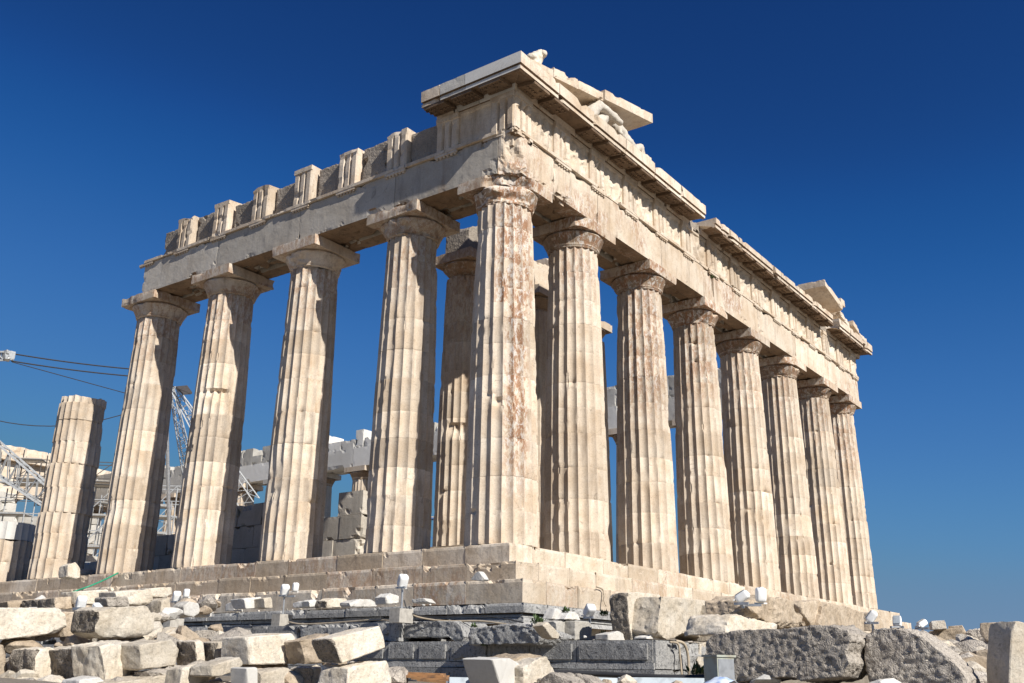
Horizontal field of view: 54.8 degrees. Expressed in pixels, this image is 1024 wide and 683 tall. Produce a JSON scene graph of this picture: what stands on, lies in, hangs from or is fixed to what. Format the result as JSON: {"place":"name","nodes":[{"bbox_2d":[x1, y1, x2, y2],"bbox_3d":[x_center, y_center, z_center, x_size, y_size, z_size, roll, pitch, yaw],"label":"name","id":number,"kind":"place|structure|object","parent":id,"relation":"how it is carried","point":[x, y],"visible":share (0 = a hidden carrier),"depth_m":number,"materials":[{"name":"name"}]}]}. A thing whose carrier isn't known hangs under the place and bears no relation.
{"place":"outdoors","nodes":[
{"label":"outdoors","id":0,"kind":"place"},
{"bbox_2d":[0,676,432,682],"bbox_3d":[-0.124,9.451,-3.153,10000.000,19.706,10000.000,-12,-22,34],"label":"ground","id":1,"kind":"structure","parent":0,"point":[11,680],"depth_m":11.07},
{"bbox_2d":[0,644,6,674],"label":"marble block","id":2,"kind":"object","parent":1,"relation":"on","point":[3,667],"depth_m":12.72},
{"bbox_2d":[0,607,66,639],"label":"marble block","id":3,"kind":"object","parent":2,"relation":"on","point":[20,622],"depth_m":13.37,"materials":[{"name":"stone"}]},
{"bbox_2d":[0,638,42,653],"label":"stone chip","id":4,"kind":"object","parent":3,"relation":"on","point":[10,645],"visible":0.53,"depth_m":13.24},
{"bbox_2d":[41,611,73,637],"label":"marble block","id":5,"kind":"object","parent":3,"relation":"on","point":[65,632],"depth_m":13.83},
{"bbox_2d":[64,635,92,645],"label":"stone chip","id":6,"kind":"object","parent":1,"relation":"on","point":[71,640],"visible":0.34,"depth_m":13.26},
{"bbox_2d":[61,675,102,682],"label":"stone chip","id":7,"kind":"object","parent":1,"relation":"on","point":[85,679],"visible":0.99,"depth_m":11.63,"materials":[{"name":"white stone"}]},
{"bbox_2d":[72,596,102,609],"bbox_3d":[-6.871,4.262,16.002,0.535,0.278,0.223,-7,-20,21],"label":"floodlight","id":8,"kind":"object","parent":1,"relation":"on","point":[81,601],"visible":0.59,"depth_m":15.98,"materials":[{"name":"metal"}]},
{"bbox_2d":[71,640,131,679],"bbox_3d":[-5.095,4.020,12.358,0.543,0.556,0.680,-9,-21,28],"label":"marble block","id":9,"kind":"object","parent":1,"relation":"on","point":[101,659],"depth_m":12.16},
{"bbox_2d":[96,639,118,641],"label":"stone chip","id":10,"kind":"object","parent":1,"relation":"on","point":[105,639],"visible":0.11,"depth_m":13.44,"materials":[{"name":"stone"}]},
{"bbox_2d":[71,606,153,638],"bbox_3d":[-5.405,3.802,13.380,0.614,0.451,0.901,-12,-22,34],"label":"marble block","id":11,"kind":"object","parent":10,"relation":"on","point":[112,622],"depth_m":13.15,"materials":[{"name":"stone"}]},
{"bbox_2d":[94,596,128,606],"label":"marble block","id":12,"kind":"object","parent":1,"relation":"on","point":[120,601],"depth_m":16.57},
{"bbox_2d":[99,589,152,605],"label":"marble block","id":13,"kind":"object","parent":12,"relation":"on","point":[139,597],"depth_m":16.99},
{"bbox_2d":[97,674,165,682],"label":"boulder","id":14,"kind":"object","parent":1,"relation":"on","point":[131,678],"visible":0.56,"depth_m":12.00,"materials":[{"name":"stone"}]},
{"bbox_2d":[120,639,178,670],"bbox_3d":[-4.632,3.960,12.489,0.527,0.386,0.659,-10,-21,28],"label":"boulder","id":15,"kind":"object","parent":14,"relation":"on","point":[142,655],"visible":0.96,"depth_m":12.28,"materials":[{"name":"stone"}]},
{"bbox_2d":[134,668,167,676],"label":"stone chip","id":16,"kind":"object","parent":1,"relation":"on","point":[155,672],"visible":0.41,"depth_m":12.19,"materials":[{"name":"grey stone"}]},
{"bbox_2d":[162,607,182,620],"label":"stone chip","id":17,"kind":"object","parent":1,"relation":"on","point":[173,613],"visible":0.77,"depth_m":17.46,"materials":[{"name":"white stone"}]},
{"bbox_2d":[147,597,169,612],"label":"stone chip","id":18,"kind":"object","parent":17,"relation":"on","point":[157,605],"visible":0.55,"depth_m":17.62,"materials":[{"name":"stone"}]},
{"bbox_2d":[138,587,171,598],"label":"marble block","id":19,"kind":"object","parent":18,"relation":"on","point":[161,592],"depth_m":17.98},
{"bbox_2d":[164,664,208,682],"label":"boulder","id":20,"kind":"object","parent":1,"relation":"on","point":[178,674],"visible":0.71,"depth_m":11.66,"materials":[{"name":"stone"}]},
{"bbox_2d":[190,657,242,676],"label":"marble block","id":21,"kind":"object","parent":20,"relation":"on","point":[218,667],"depth_m":11.62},
{"bbox_2d":[173,601,199,617],"bbox_3d":[-6.037,4.975,18.302,0.367,0.300,0.399,-12,-22,34],"label":"stone chip","id":22,"kind":"object","parent":1,"relation":"on","point":[190,609],"visible":0.84,"depth_m":18.20,"materials":[{"name":"white stone"}]},
{"bbox_2d":[176,625,198,639],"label":"stone chip","id":23,"kind":"object","parent":1,"relation":"on","point":[187,632],"visible":0.44,"depth_m":14.00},
{"bbox_2d":[188,660,206,664],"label":"stone chip","id":24,"kind":"object","parent":1,"relation":"on","point":[198,662],"visible":0.12,"depth_m":12.50,"materials":[{"name":"grey stone"}]},
{"bbox_2d":[176,640,204,664],"bbox_3d":[-4.146,4.034,12.732,0.448,0.361,0.257,-12,-22,34],"label":"stone chip","id":25,"kind":"object","parent":24,"relation":"on","point":[190,651],"visible":0.78,"depth_m":12.63,"materials":[{"name":"stone"}]},
{"bbox_2d":[198,595,217,611],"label":"stone chip","id":26,"kind":"object","parent":1,"relation":"on","point":[209,601],"visible":0.67,"depth_m":19.25,"materials":[{"name":"grey stone"}]},
{"bbox_2d":[203,640,221,660],"bbox_3d":[-3.866,4.052,12.797,0.389,0.361,0.332,-12,-22,34],"label":"stone chip","id":27,"kind":"object","parent":1,"relation":"on","point":[212,650],"visible":0.4,"depth_m":12.67,"materials":[{"name":"stone"}]},
{"bbox_2d":[214,630,243,640],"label":"stone chip","id":28,"kind":"object","parent":1,"relation":"on","point":[231,633],"visible":0.37,"depth_m":13.77,"materials":[{"name":"grey stone"}]},
{"bbox_2d":[231,667,257,682],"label":"stone chip","id":29,"kind":"object","parent":1,"relation":"on","point":[244,674],"visible":1,"depth_m":11.52,"materials":[{"name":"stone"}]},
{"bbox_2d":[241,665,262,668],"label":"stone chip","id":30,"kind":"object","parent":1,"relation":"on","point":[258,667],"visible":0.08,"depth_m":12.35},
{"bbox_2d":[221,633,294,664],"bbox_3d":[-3.254,3.943,12.663,0.561,0.417,0.825,-12,-22,34],"label":"marble block","id":31,"kind":"object","parent":30,"relation":"on","point":[261,649],"depth_m":12.41,"materials":[{"name":"stone"}]},
{"bbox_2d":[257,667,291,682],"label":"marble block","id":32,"kind":"object","parent":1,"relation":"on","point":[273,675],"depth_m":11.84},
{"bbox_2d":[284,671,303,682],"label":"stone chip","id":33,"kind":"object","parent":1,"relation":"on","point":[292,677],"visible":0.62,"depth_m":11.96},
{"bbox_2d":[290,666,320,682],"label":"stone chip","id":34,"kind":"object","parent":1,"relation":"on","point":[308,674],"visible":0.67,"depth_m":11.98,"materials":[{"name":"stone"}]},
{"bbox_2d":[318,661,391,682],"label":"marble block","id":35,"kind":"object","parent":1,"relation":"on","point":[366,672],"depth_m":11.72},
{"bbox_2d":[311,626,384,663],"bbox_3d":[-2.009,3.697,12.047,0.430,0.452,0.921,-12,-22,34],"label":"marble block","id":36,"kind":"object","parent":35,"relation":"on","point":[342,647],"depth_m":11.83,"materials":[{"name":"stone"}]},
{"bbox_2d":[389,666,407,682],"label":"stone chip","id":37,"kind":"object","parent":1,"relation":"on","point":[398,674],"visible":0.58,"depth_m":12.29,"materials":[{"name":"grey stone"}]},
{"bbox_2d":[0,623,868,682],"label":"foundation wall","id":38,"kind":"structure","parent":1,"relation":"on","point":[651,656],"depth_m":20.07,"materials":[{"name":"grey stone"}]},
{"bbox_2d":[58,562,79,579],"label":"marble block","id":39,"kind":"object","parent":38,"relation":"on","point":[69,571],"depth_m":31.47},
{"bbox_2d":[163,589,189,627],"bbox_3d":[-9.268,7.450,27.469,0.668,1.093,0.449,-12,-22,34],"label":"floodlight","id":40,"kind":"object","parent":38,"relation":"on","point":[176,598],"visible":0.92,"depth_m":27.44,"materials":[{"name":"metal"}]},
{"bbox_2d":[231,597,260,609],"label":"marble block","id":41,"kind":"object","parent":38,"relation":"on","point":[244,603],"depth_m":24.52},
{"bbox_2d":[254,597,272,608],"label":"stone chip","id":42,"kind":"object","parent":41,"relation":"on","point":[262,603],"visible":1,"depth_m":24.51,"materials":[{"name":"stone"}]},
{"bbox_2d":[271,582,298,625],"bbox_3d":[-5.581,6.549,24.567,0.613,1.058,0.449,-12,-22,34],"label":"floodlight","id":43,"kind":"object","parent":38,"relation":"on","point":[282,619],"visible":1,"depth_m":24.53,"materials":[{"name":"metal"}]},
{"bbox_2d":[315,598,346,608],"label":"marble block","id":44,"kind":"object","parent":38,"relation":"on","point":[325,603],"depth_m":23.59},
{"bbox_2d":[289,619,388,624],"bbox_3d":[-4.002,6.539,23.012,3.348,0.095,0.166,-12,-22,34],"label":"conduit","id":45,"kind":"object","parent":38,"relation":"on","point":[339,622],"visible":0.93,"depth_m":23.07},
{"bbox_2d":[340,599,376,607],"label":"marble block","id":46,"kind":"object","parent":38,"relation":"on","point":[365,603],"depth_m":23.28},
{"bbox_2d":[375,593,398,604],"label":"stone chip","id":47,"kind":"object","parent":38,"relation":"on","point":[385,599],"visible":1,"depth_m":22.58,"materials":[{"name":"white stone"}]},
{"bbox_2d":[389,574,412,622],"bbox_3d":[-2.431,5.665,21.773,0.319,1.047,0.450,-12,-22,34],"label":"floodlight","id":48,"kind":"object","parent":38,"relation":"on","point":[400,615],"visible":1,"depth_m":21.59,"materials":[{"name":"metal"}]},
{"bbox_2d":[385,621,486,640],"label":"marble block","id":49,"kind":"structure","parent":38,"relation":"on","point":[452,630],"depth_m":21.48,"materials":[{"name":"grey stone"}]},
{"bbox_2d":[0,51,911,641],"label":"ruined temple","id":50,"kind":"structure","parent":38,"relation":"on","point":[536,413],"depth_m":32.62,"materials":[{"name":"stone"}]},
{"bbox_2d":[0,350,15,361],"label":"crane jib","id":51,"kind":"object","parent":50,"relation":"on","point":[7,356],"visible":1,"depth_m":59.80,"materials":[{"name":"white paint"}]},
{"bbox_2d":[11,361,127,375],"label":"cable","id":52,"kind":"object","parent":51,"relation":"attached to","point":[68,369],"visible":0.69,"depth_m":61.93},
{"bbox_2d":[15,354,128,368],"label":"cable","id":53,"kind":"object","parent":51,"relation":"attached to","point":[70,362],"visible":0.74,"depth_m":62.02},
{"bbox_2d":[0,441,44,505],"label":"lattice truss","id":54,"kind":"object","parent":50,"relation":"attached to","point":[14,456],"visible":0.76,"depth_m":48.01,"materials":[{"name":"metal"}]},
{"bbox_2d":[6,450,112,500],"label":"scaffolding","id":55,"kind":"object","parent":50,"relation":"on","point":[41,461],"visible":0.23,"depth_m":60.30,"materials":[{"name":"metal"}]},
{"bbox_2d":[0,479,180,562],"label":"scaffolding","id":56,"kind":"object","parent":50,"relation":"on","point":[24,514],"visible":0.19,"depth_m":64.68,"materials":[{"name":"metal"}]},
{"bbox_2d":[90,495,173,555],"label":"scaffolding","id":57,"kind":"object","parent":50,"relation":"on","point":[103,503],"visible":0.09,"depth_m":72.36,"materials":[{"name":"metal"}]},
{"bbox_2d":[166,434,170,534],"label":"steel pole","id":58,"kind":"object","parent":50,"relation":"attached to","point":[168,493],"visible":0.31,"depth_m":59.91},
{"bbox_2d":[171,385,259,505],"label":"lattice crane","id":59,"kind":"object","parent":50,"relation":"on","point":[184,390],"visible":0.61,"depth_m":66.63,"materials":[{"name":"white paint"}]},
{"bbox_2d":[527,49,546,63],"bbox_3d":[0.694,-8.433,29.453,0.770,0.904,0.518,16,-23,-37],"label":"lion head ornament","id":60,"kind":"object","parent":50,"relation":"on","point":[539,56],"visible":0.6,"depth_m":29.31,"materials":[{"name":"stone"}]},
{"bbox_2d":[587,100,613,117],"bbox_3d":[2.685,-7.334,31.963,1.480,1.253,0.524,18,-25,-41],"label":"horse head sculpture","id":61,"kind":"object","parent":50,"relation":"on","point":[597,107],"visible":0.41,"depth_m":31.95,"materials":[{"name":"stone"}]},
{"bbox_2d":[598,111,622,125],"bbox_3d":[3.029,-7.182,32.419,0.525,1.279,1.494,-17,-25,42],"label":"horse head sculpture","id":62,"kind":"object","parent":50,"relation":"on","point":[615,119],"visible":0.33,"depth_m":32.54,"materials":[{"name":"stone"}]},
{"bbox_2d":[611,123,644,151],"bbox_3d":[3.978,-6.934,33.777,0.569,0.996,1.923,-12,-22,34],"label":"reclining figure sculpture","id":63,"kind":"object","parent":50,"relation":"on","point":[622,131],"visible":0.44,"depth_m":33.21,"materials":[{"name":"stone"}]},
{"bbox_2d":[413,615,508,623],"bbox_3d":[-0.927,5.974,21.294,3.107,0.410,0.156,-7,-20,22],"label":"conduit","id":64,"kind":"object","parent":38,"relation":"attached to","point":[460,620],"visible":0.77,"depth_m":21.35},
{"bbox_2d":[404,600,523,622],"bbox_3d":[-1.004,5.828,21.277,3.044,0.547,0.085,-7,-20,22],"label":"conduit","id":65,"kind":"object","parent":38,"relation":"attached to","point":[462,616],"visible":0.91,"depth_m":21.22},
{"bbox_2d":[468,622,574,646],"bbox_3d":[0.226,5.927,19.894,2.091,0.489,1.110,-12,-22,34],"label":"boulder","id":66,"kind":"object","parent":38,"relation":"on","point":[514,634],"visible":0.72,"depth_m":19.53,"materials":[{"name":"grey stone"}]},
{"bbox_2d":[565,621,591,639],"bbox_3d":[1.260,5.998,20.451,0.548,0.415,0.673,-12,-22,34],"label":"stone chip","id":67,"kind":"object","parent":38,"relation":"on","point":[578,630],"visible":0.71,"depth_m":20.20,"materials":[{"name":"stone"}]},
{"bbox_2d":[553,611,579,620],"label":"stone chip","id":68,"kind":"object","parent":67,"relation":"on","point":[570,616],"visible":0.92,"depth_m":20.34,"materials":[{"name":"white stone"}]},
{"bbox_2d":[543,608,561,619],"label":"stone chip","id":69,"kind":"object","parent":68,"relation":"on","point":[551,613],"visible":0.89,"depth_m":20.34,"materials":[{"name":"white stone"}]},
{"bbox_2d":[581,603,595,639],"bbox_3d":[1.667,6.052,21.171,0.402,0.834,0.499,-12,-22,34],"label":"floodlight","id":70,"kind":"object","parent":38,"relation":"on","point":[589,610],"visible":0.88,"depth_m":21.17,"materials":[{"name":"metal"}]},
{"bbox_2d":[595,631,623,639],"bbox_3d":[1.968,5.827,19.401,0.332,0.256,0.848,-12,-22,34],"label":"boulder","id":71,"kind":"object","parent":38,"relation":"on","point":[615,635],"visible":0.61,"depth_m":19.16,"materials":[{"name":"white stone"}]},
{"bbox_2d":[609,592,659,639],"bbox_3d":[2.507,5.623,20.073,0.466,1.016,1.454,-12,-22,34],"label":"marble block","id":72,"kind":"object","parent":38,"relation":"on","point":[622,610],"depth_m":19.56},
{"bbox_2d":[632,596,704,641],"bbox_3d":[3.545,5.822,20.626,0.685,0.896,3.344,-12,-22,34],"label":"marble block","id":73,"kind":"object","parent":38,"relation":"on","point":[665,618],"depth_m":19.58,"materials":[{"name":"stone"}]},
{"bbox_2d":[463,657,518,682],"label":"stone block","id":74,"kind":"object","parent":1,"relation":"on","point":[489,670],"visible":0.91,"depth_m":10.91,"materials":[{"name":"stone"}]},
{"bbox_2d":[514,656,553,682],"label":"boulder","id":75,"kind":"object","parent":1,"relation":"on","point":[530,670],"visible":0.64,"depth_m":11.24,"materials":[{"name":"stone"}]},
{"bbox_2d":[493,653,541,660],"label":"marble block","id":76,"kind":"object","parent":75,"relation":"on","point":[515,657],"depth_m":11.58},
{"bbox_2d":[532,622,559,639],"bbox_3d":[0.646,5.468,18.657,0.266,0.308,0.566,-12,-22,34],"label":"stone chip","id":77,"kind":"object","parent":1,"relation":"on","point":[546,630],"visible":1,"depth_m":18.56,"materials":[{"name":"stone"}]},
{"bbox_2d":[537,672,584,682],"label":"boulder","id":78,"kind":"object","parent":1,"relation":"on","point":[559,677],"visible":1,"depth_m":11.05,"materials":[{"name":"grey stone"}]},
{"bbox_2d":[574,673,604,682],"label":"boulder","id":79,"kind":"object","parent":1,"relation":"on","point":[589,678],"visible":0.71,"depth_m":11.24,"materials":[{"name":"grey stone"}]},
{"bbox_2d":[554,670,703,677],"bbox_3d":[1.597,4.596,13.611,2.323,0.116,0.154,-7,-20,21],"label":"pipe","id":80,"kind":"object","parent":1,"relation":"on","point":[605,674],"visible":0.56,"depth_m":13.58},
{"bbox_2d":[617,677,703,682],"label":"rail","id":81,"kind":"object","parent":1,"relation":"on","point":[663,680],"visible":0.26,"depth_m":12.21,"materials":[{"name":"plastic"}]},
{"bbox_2d":[682,660,703,673],"bbox_3d":[3.119,5.528,16.707,0.468,0.253,0.533,-12,-22,34],"label":"weed","id":82,"kind":"object","parent":1,"relation":"on","point":[698,669],"visible":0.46,"depth_m":16.61,"materials":[{"name":"green plant"}]},
{"bbox_2d":[701,655,735,681],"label":"cabinet","id":83,"kind":"object","parent":1,"relation":"on","point":[718,665],"visible":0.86,"depth_m":11.40,"materials":[{"name":"metal"}]},
{"bbox_2d":[684,614,776,635],"bbox_3d":[3.499,4.550,15.752,0.767,0.360,2.070,-12,-22,34],"label":"boulder","id":84,"kind":"object","parent":1,"relation":"on","point":[704,625],"visible":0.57,"depth_m":15.10,"materials":[{"name":"stone"}]},
{"bbox_2d":[733,587,766,607],"bbox_3d":[3.764,4.054,15.625,0.524,0.327,0.234,-4,-19,14],"label":"floodlight","id":85,"kind":"object","parent":84,"relation":"on","point":[741,596],"visible":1,"depth_m":15.57,"materials":[{"name":"metal"}]},
{"bbox_2d":[704,595,805,628],"bbox_3d":[4.248,4.673,16.913,0.886,0.560,2.656,-12,-22,34],"label":"boulder","id":86,"kind":"object","parent":84,"relation":"on","point":[782,613],"visible":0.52,"depth_m":16.29,"materials":[{"name":"stone"}]},
{"bbox_2d":[750,674,780,682],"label":"stone chip","id":87,"kind":"object","parent":1,"relation":"on","point":[764,678],"visible":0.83,"depth_m":12.09,"materials":[{"name":"white stone"}]},
{"bbox_2d":[705,624,866,682],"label":"stone block","id":88,"kind":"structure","parent":1,"relation":"on","point":[834,653],"depth_m":11.99,"materials":[{"name":"stone"}]},
{"bbox_2d":[794,600,819,625],"bbox_3d":[5.294,5.070,18.378,0.848,0.502,1.727,-12,-22,34],"label":"boulder","id":89,"kind":"object","parent":1,"relation":"on","point":[807,610],"visible":0.34,"depth_m":17.79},
{"bbox_2d":[814,602,863,631],"bbox_3d":[5.987,5.414,19.213,0.975,0.549,2.824,-12,-22,34],"label":"marble block","id":90,"kind":"object","parent":1,"relation":"on","point":[827,614],"depth_m":18.78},
{"bbox_2d":[864,610,878,629],"bbox_3d":[6.392,4.951,17.538,0.245,0.341,0.208,-12,-22,34],"label":"floodlight","id":91,"kind":"object","parent":1,"relation":"on","point":[871,616],"visible":1,"depth_m":17.50,"materials":[{"name":"metal"}]},
{"bbox_2d":[863,612,883,630],"bbox_3d":[7.263,5.893,20.759,0.852,0.422,0.907,-12,-22,34],"label":"stone chip","id":92,"kind":"object","parent":1,"relation":"on","point":[867,627],"visible":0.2,"depth_m":20.41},
{"bbox_2d":[864,628,980,682],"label":"stone block","id":93,"kind":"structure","parent":1,"relation":"on","point":[908,655],"depth_m":11.70,"materials":[{"name":"stone"}]},
{"bbox_2d":[928,628,965,639],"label":"marble block","id":94,"kind":"object","parent":1,"relation":"on","point":[949,634],"depth_m":17.55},
{"bbox_2d":[929,620,946,630],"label":"stone chip","id":95,"kind":"object","parent":94,"relation":"on","point":[937,625],"visible":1,"depth_m":17.31,"materials":[{"name":"stone"}]},
{"bbox_2d":[967,661,986,671],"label":"stone chip","id":96,"kind":"object","parent":1,"relation":"on","point":[975,666],"visible":0.31,"depth_m":14.13,"materials":[{"name":"stone"}]},
{"bbox_2d":[962,656,986,670],"bbox_3d":[6.698,4.784,14.457,0.589,0.332,0.511,0,-18,2],"label":"stone chip","id":97,"kind":"object","parent":96,"relation":"on","point":[981,661],"visible":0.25,"depth_m":14.26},
{"bbox_2d":[972,649,987,656],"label":"stone chip","id":98,"kind":"object","parent":1,"relation":"on","point":[982,652],"visible":0.26,"depth_m":15.46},
{"bbox_2d":[976,646,984,650],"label":"stone chip","id":99,"kind":"object","parent":98,"relation":"on","point":[978,648],"visible":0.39,"depth_m":15.90,"materials":[{"name":"stone"}]},
{"bbox_2d":[953,640,987,652],"bbox_3d":[7.506,5.032,16.099,0.648,0.325,0.439,-12,-22,34],"label":"stone chip","id":100,"kind":"object","parent":99,"relation":"on","point":[968,645],"visible":0.42,"depth_m":16.02,"materials":[{"name":"grey stone"}]},
{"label":"stone chip","id":101,"kind":"object","parent":1,"relation":"on","visible":0},
{"bbox_2d":[980,622,995,640],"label":"stone chip","id":102,"kind":"object","parent":101,"relation":"on","point":[984,630],"visible":0.53,"depth_m":16.23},
{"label":"marble block","id":103,"kind":"object","parent":1,"relation":"on","visible":0},
{"bbox_2d":[9,669,40,679],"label":"stone chip","id":104,"kind":"object","parent":103,"relation":"on","point":[23,673],"visible":0.61,"depth_m":12.32,"materials":[{"name":"stone"}]},
{"bbox_2d":[9,647,53,676],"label":"marble block","id":105,"kind":"object","parent":103,"relation":"on","point":[37,659],"depth_m":12.53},
{"bbox_2d":[49,646,73,678],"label":"marble block","id":106,"kind":"object","parent":103,"relation":"on","point":[61,658],"depth_m":12.45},
{"bbox_2d":[0,0,1023,631],"label":"sky","id":107,"kind":"structure","parent":0,"point":[873,150],"materials":[{"name":"blue"}]},
{"bbox_2d":[987,621,1023,682],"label":"marble block","id":108,"kind":"object","parent":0,"point":[1005,658],"depth_m":11.55,"materials":[{"name":"stone"}]},
{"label":"stone chip","id":109,"kind":"object","parent":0,"visible":0},
{"bbox_2d":[284,633,329,664],"bbox_3d":[-2.599,3.974,12.761,0.359,0.398,0.689,-12,-22,34],"label":"marble block","id":110,"kind":"object","parent":109,"relation":"on","point":[301,650],"depth_m":12.55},
{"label":"stone chip","id":111,"kind":"object","parent":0,"visible":0},
{"bbox_2d":[0,599,24,607],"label":"marble block","id":112,"kind":"object","parent":111,"relation":"on","point":[12,604],"depth_m":17.41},
{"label":"stone chip","id":113,"kind":"object","parent":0,"visible":0},
{"bbox_2d":[38,597,73,609],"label":"marble block","id":114,"kind":"object","parent":113,"relation":"on","point":[60,603],"depth_m":16.99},
{"bbox_2d":[61,589,107,604],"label":"marble block","id":115,"kind":"object","parent":114,"relation":"on","point":[91,595],"depth_m":17.22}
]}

